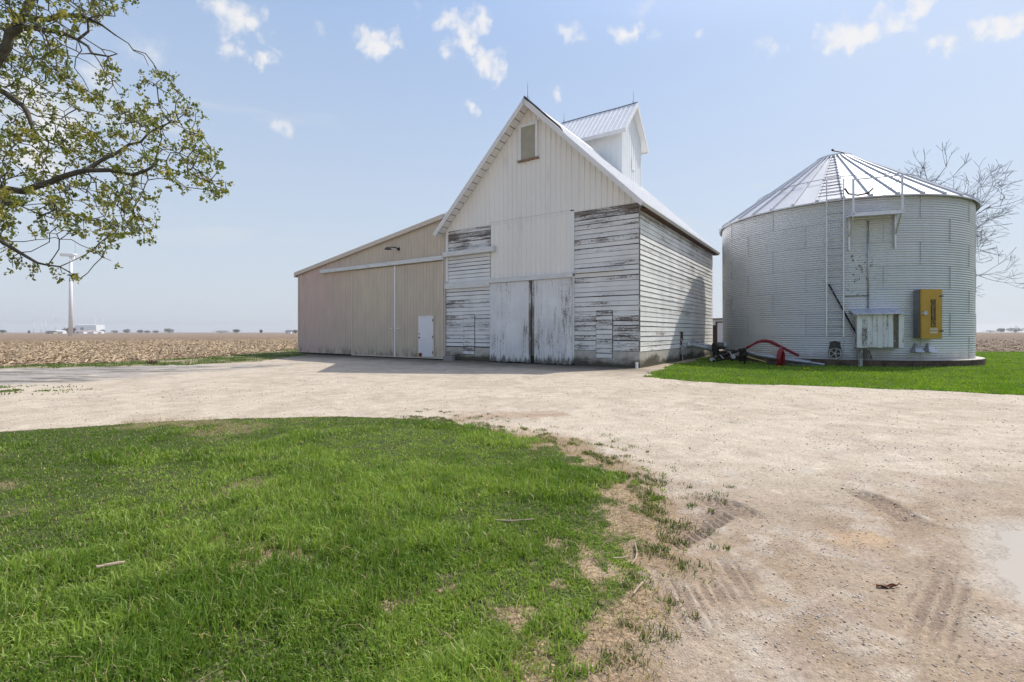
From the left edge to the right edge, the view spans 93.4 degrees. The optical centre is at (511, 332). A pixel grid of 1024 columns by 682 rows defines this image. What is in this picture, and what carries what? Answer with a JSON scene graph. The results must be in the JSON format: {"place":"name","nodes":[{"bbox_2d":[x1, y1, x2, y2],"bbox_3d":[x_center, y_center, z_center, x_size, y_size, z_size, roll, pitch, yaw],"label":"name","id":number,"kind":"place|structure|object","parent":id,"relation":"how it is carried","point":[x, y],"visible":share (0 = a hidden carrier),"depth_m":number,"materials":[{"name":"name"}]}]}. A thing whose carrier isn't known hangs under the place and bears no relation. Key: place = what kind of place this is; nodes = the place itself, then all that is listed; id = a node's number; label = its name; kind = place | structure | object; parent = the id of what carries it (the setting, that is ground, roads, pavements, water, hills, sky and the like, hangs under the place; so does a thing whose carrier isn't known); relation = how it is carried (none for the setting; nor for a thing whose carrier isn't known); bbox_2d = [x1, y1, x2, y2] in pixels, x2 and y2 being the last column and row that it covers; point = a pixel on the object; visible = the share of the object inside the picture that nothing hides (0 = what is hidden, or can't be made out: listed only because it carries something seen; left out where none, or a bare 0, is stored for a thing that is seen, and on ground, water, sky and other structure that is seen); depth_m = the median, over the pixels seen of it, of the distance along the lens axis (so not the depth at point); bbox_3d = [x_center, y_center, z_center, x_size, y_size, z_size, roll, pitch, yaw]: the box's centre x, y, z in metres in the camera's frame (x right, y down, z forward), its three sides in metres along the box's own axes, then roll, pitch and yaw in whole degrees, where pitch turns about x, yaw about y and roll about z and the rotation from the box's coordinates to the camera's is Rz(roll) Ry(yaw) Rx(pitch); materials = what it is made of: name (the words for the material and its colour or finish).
{"place":"outdoors","nodes":[
{"label":"outdoors","id":0,"kind":"place"},
{"bbox_2d":[146,359,158,363],"bbox_3d":[-15.797,1.313,21.168,0.460,0.267,0.426,0,0,-20],"label":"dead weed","id":1,"kind":"object","parent":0,"point":[151,362],"visible":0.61,"depth_m":21.16,"materials":[{"name":"brown plant"}]},
{"bbox_2d":[0,348,305,394],"bbox_3d":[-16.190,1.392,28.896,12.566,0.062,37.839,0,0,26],"label":"grass verge","id":2,"kind":"object","parent":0,"point":[163,361],"depth_m":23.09,"materials":[{"name":"plant"}]},
{"bbox_2d":[0,416,717,681],"bbox_3d":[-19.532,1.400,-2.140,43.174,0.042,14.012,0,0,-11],"label":"lawn","id":3,"kind":"structure","parent":0,"point":[589,566],"depth_m":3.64,"materials":[{"name":"plant"}]},
{"bbox_2d":[96,561,124,567],"bbox_3d":[-2.291,1.325,2.757,0.020,0.027,0.129,0,0,38],"label":"wood chip","id":4,"kind":"object","parent":3,"relation":"on","point":[110,564],"visible":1,"depth_m":2.75,"materials":[{"name":"beige wood"}]},
{"bbox_2d":[0,0,233,283],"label":"leafing tree","id":5,"kind":"object","parent":3,"relation":"on","point":[15,28],"visible":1,"depth_m":5.11,"materials":[{"name":"green plant"}]},
{"bbox_2d":[496,518,533,520],"bbox_3d":[0.019,1.372,3.527,0.288,0.012,0.026,0,0,-2],"label":"twig","id":6,"kind":"object","parent":3,"relation":"on","point":[514,520],"visible":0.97,"depth_m":3.52,"materials":[{"name":"beige wood"}]},
{"bbox_2d":[631,542,637,564],"bbox_3d":[0.765,1.374,3.003,0.034,0.017,0.295,0,0,17],"label":"twig","id":7,"kind":"object","parent":3,"relation":"on","point":[636,553],"visible":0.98,"depth_m":2.98,"materials":[{"name":"beige wood"}]},
{"bbox_2d":[633,581,643,594],"bbox_3d":[0.679,1.377,2.601,0.013,0.014,0.146,0,0,35],"label":"twig","id":8,"kind":"object","parent":3,"relation":"on","point":[636,589],"visible":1,"depth_m":2.60,"materials":[{"name":"beige wood"}]},
{"bbox_2d":[443,356,454,360],"bbox_3d":[-3.087,1.300,23.738,0.560,0.240,0.240,0,0,31],"label":"concrete block","id":9,"kind":"object","parent":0,"point":[448,358],"depth_m":23.63,"materials":[{"name":"grey concrete"}]},
{"bbox_2d":[0,351,1023,681],"bbox_3d":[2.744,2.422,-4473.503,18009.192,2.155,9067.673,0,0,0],"label":"driveway","id":10,"kind":"structure","parent":0,"point":[974,551],"depth_m":4.68,"materials":[{"name":"beige gravel"}]},
{"bbox_2d":[1,415,702,681],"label":"dry thatch","id":11,"kind":"object","parent":10,"relation":"on","point":[603,619],"visible":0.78,"depth_m":2.73,"materials":[{"name":"beige plant"}]},
{"bbox_2d":[294,212,446,359],"bbox_3d":[-4.909,-2.309,33.057,13.640,7.538,14.045,0,0,34],"label":"lean to shed","id":12,"kind":"object","parent":10,"relation":"on","point":[385,296],"visible":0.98,"depth_m":26.89,"materials":[{"name":"white paint"}]},
{"bbox_2d":[351,266,393,356],"bbox_3d":[-7.859,-1.125,27.263,3.665,4.950,0.130,0,0,34],"label":"sliding door","id":13,"kind":"structure","parent":12,"relation":"in","point":[372,290],"depth_m":27.27,"materials":[{"name":"white paint"}]},
{"bbox_2d":[395,261,443,358],"bbox_3d":[-4.900,-1.125,25.267,3.495,4.950,0.130,0,0,34],"label":"sliding door","id":14,"kind":"structure","parent":12,"relation":"in","point":[419,288],"depth_m":25.31,"materials":[{"name":"white paint"}]},
{"bbox_2d":[418,315,433,357],"bbox_3d":[-4.456,0.210,24.892,1.140,2.180,0.105,0,0,34],"label":"door","id":15,"kind":"structure","parent":12,"relation":"in","point":[425,323],"depth_m":24.87,"materials":[{"name":"white paint"}]},
{"bbox_2d":[393,409,736,679],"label":"grass tufts","id":16,"kind":"object","parent":10,"relation":"on","point":[648,513],"visible":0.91,"depth_m":3.48,"materials":[{"name":"green plant"}]},
{"bbox_2d":[433,85,719,367],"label":"barn","id":17,"kind":"structure","parent":10,"relation":"on","point":[574,242],"depth_m":21.49,"materials":[{"name":"wood"}]},
{"bbox_2d":[490,281,528,362],"bbox_3d":[-0.128,-0.455,22.118,2.117,3.689,0.038,0,0,34],"label":"sliding door","id":18,"kind":"structure","parent":17,"relation":"in","point":[509,301],"depth_m":22.09,"materials":[{"name":"white wood"}]},
{"bbox_2d":[517,120,538,162],"bbox_3d":[0.715,-8.495,21.524,1.080,1.690,0.140,0,0,34],"label":"window","id":19,"kind":"structure","parent":17,"relation":"in","point":[528,132],"depth_m":21.52,"materials":[{"name":"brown wood"}]},
{"bbox_2d":[534,277,571,364],"bbox_3d":[1.763,-0.450,20.843,1.857,3.699,0.038,0,0,34],"label":"sliding door","id":20,"kind":"structure","parent":17,"relation":"in","point":[552,297],"depth_m":20.80,"materials":[{"name":"white wood"}]},
{"bbox_2d":[679,332,684,360],"bbox_3d":[8.258,0.715,23.527,0.290,1.470,0.270,0,0,34],"label":"electric riser","id":21,"kind":"object","parent":17,"relation":"attached to","point":[682,350],"visible":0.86,"depth_m":23.54,"materials":[{"name":"grey metal"}]},
{"bbox_2d":[713,325,715,342],"bbox_3d":[13.214,0.500,31.500,0.160,1.900,0.160,0,0,0],"label":"wooden post","id":22,"kind":"object","parent":10,"relation":"on","point":[714,333],"visible":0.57,"depth_m":31.42,"materials":[{"name":"wood"}]},
{"bbox_2d":[876,582,899,587],"bbox_3d":[2.061,1.388,2.641,0.139,0.028,0.035,0,0,0],"label":"dead leaf","id":23,"kind":"object","parent":10,"relation":"on","point":[891,585],"visible":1,"depth_m":2.64,"materials":[{"name":"brown plant"}]},
{"bbox_2d":[994,531,1023,601],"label":"puddle","id":24,"kind":"object","parent":10,"relation":"on","point":[1011,569],"depth_m":2.99,"materials":[{"name":"beige liquid"}]},
{"bbox_2d":[0,332,1023,365],"bbox_3d":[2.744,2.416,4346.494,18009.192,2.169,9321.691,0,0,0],"label":"field","id":25,"kind":"structure","parent":0,"point":[148,336],"depth_m":197.61,"materials":[{"name":"soil"}]},
{"bbox_2d":[46,331,57,333],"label":"farm building","id":26,"kind":"structure","parent":25,"relation":"on","point":[51,332],"depth_m":1101.33,"materials":[{"name":"grey metal"}]},
{"bbox_2d":[55,330,66,333],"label":"farm building","id":27,"kind":"structure","parent":25,"relation":"on","point":[61,331],"depth_m":1123.01,"materials":[{"name":"white paint"}]},
{"bbox_2d":[60,243,78,335],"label":"wind turbine","id":28,"kind":"object","parent":25,"relation":"on","point":[70,315],"visible":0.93,"depth_m":478.88,"materials":[{"name":"white metal"}]},
{"bbox_2d":[75,330,86,333],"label":"farm building","id":29,"kind":"structure","parent":25,"relation":"on","point":[80,331],"depth_m":1180.00,"materials":[{"name":"white paint"}]},
{"bbox_2d":[75,325,104,332],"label":"plant building","id":30,"kind":"structure","parent":25,"relation":"on","point":[90,327],"depth_m":2600.00,"materials":[{"name":"grey metal"}]},
{"bbox_2d":[86,330,97,333],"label":"farm building","id":31,"kind":"structure","parent":25,"relation":"on","point":[92,332],"depth_m":1202.38,"materials":[{"name":"white paint"}]},
{"bbox_2d":[0,338,1023,365],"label":"corn stubble","id":32,"kind":"object","parent":25,"relation":"on","point":[113,353],"visible":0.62,"depth_m":37.35,"materials":[{"name":"beige plant"}]},
{"bbox_2d":[712,318,722,341],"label":"white shed","id":33,"kind":"structure","parent":25,"relation":"on","point":[717,322],"depth_m":43.41,"materials":[{"name":"paint"}]},
{"bbox_2d":[899,142,1023,295],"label":"bare tree","id":34,"kind":"object","parent":25,"relation":"on","point":[989,217],"visible":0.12,"depth_m":36.31,"materials":[{"name":"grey plant"}]},
{"bbox_2d":[995,328,1004,332],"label":"tree","id":35,"kind":"object","parent":25,"relation":"on","point":[1001,330],"visible":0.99,"depth_m":1199.08,"materials":[{"name":"grey plant"}]},
{"bbox_2d":[1006,328,1023,332],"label":"tree","id":36,"kind":"object","parent":25,"relation":"on","point":[1011,329],"visible":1,"depth_m":1149.76,"materials":[{"name":"grey plant"}]},
{"bbox_2d":[0,0,1023,331],"label":"sky","id":37,"kind":"structure","parent":0,"point":[340,126],"materials":[{"name":"blue"}]},
{"bbox_2d":[643,351,1023,394],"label":"side lawn","id":38,"kind":"structure","parent":0,"point":[847,370],"depth_m":15.71,"materials":[{"name":"plant"}]},
{"bbox_2d":[709,339,824,365],"label":"grain auger","id":39,"kind":"object","parent":38,"relation":"on","point":[780,358],"visible":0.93,"depth_m":20.73,"materials":[{"name":"metal"}]},
{"bbox_2d":[766,362,826,366],"bbox_3d":[11.882,1.356,20.233,2.197,0.162,0.130,0,0,30],"label":"black pipe","id":40,"kind":"object","parent":38,"relation":"on","point":[789,364],"visible":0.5,"depth_m":20.22,"materials":[{"name":"grey metal"}]},
{"bbox_2d":[716,149,985,366],"bbox_3d":[16.586,-3.943,24.735,11.170,10.885,11.461,0,0,0],"label":"grain bin","id":41,"kind":"object","parent":38,"relation":"on","point":[815,252],"visible":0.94,"depth_m":20.42,"materials":[{"name":"metal"}]},
{"bbox_2d":[685,340,727,358],"bbox_3d":[9.658,0.954,24.203,2.154,1.177,0.498,0,0,27],"label":"unloading auger","id":42,"kind":"object","parent":41,"relation":"attached to","point":[714,348],"visible":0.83,"depth_m":23.92,"materials":[{"name":"grey metal"}]},
{"bbox_2d":[913,289,943,338],"bbox_3d":[16.762,-0.732,19.464,0.937,1.976,0.541,0,0,0],"label":"access door","id":43,"kind":"structure","parent":41,"relation":"in","point":[927,308],"depth_m":19.30,"materials":[{"name":"yellow metal"}]},
{"bbox_2d":[850,308,909,365],"bbox_3d":[14.913,0.209,19.663,1.890,2.482,0.900,0,0,23],"label":"control box","id":44,"kind":"object","parent":38,"relation":"on","point":[879,328],"visible":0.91,"depth_m":19.47,"materials":[{"name":"metal"}]}
]}

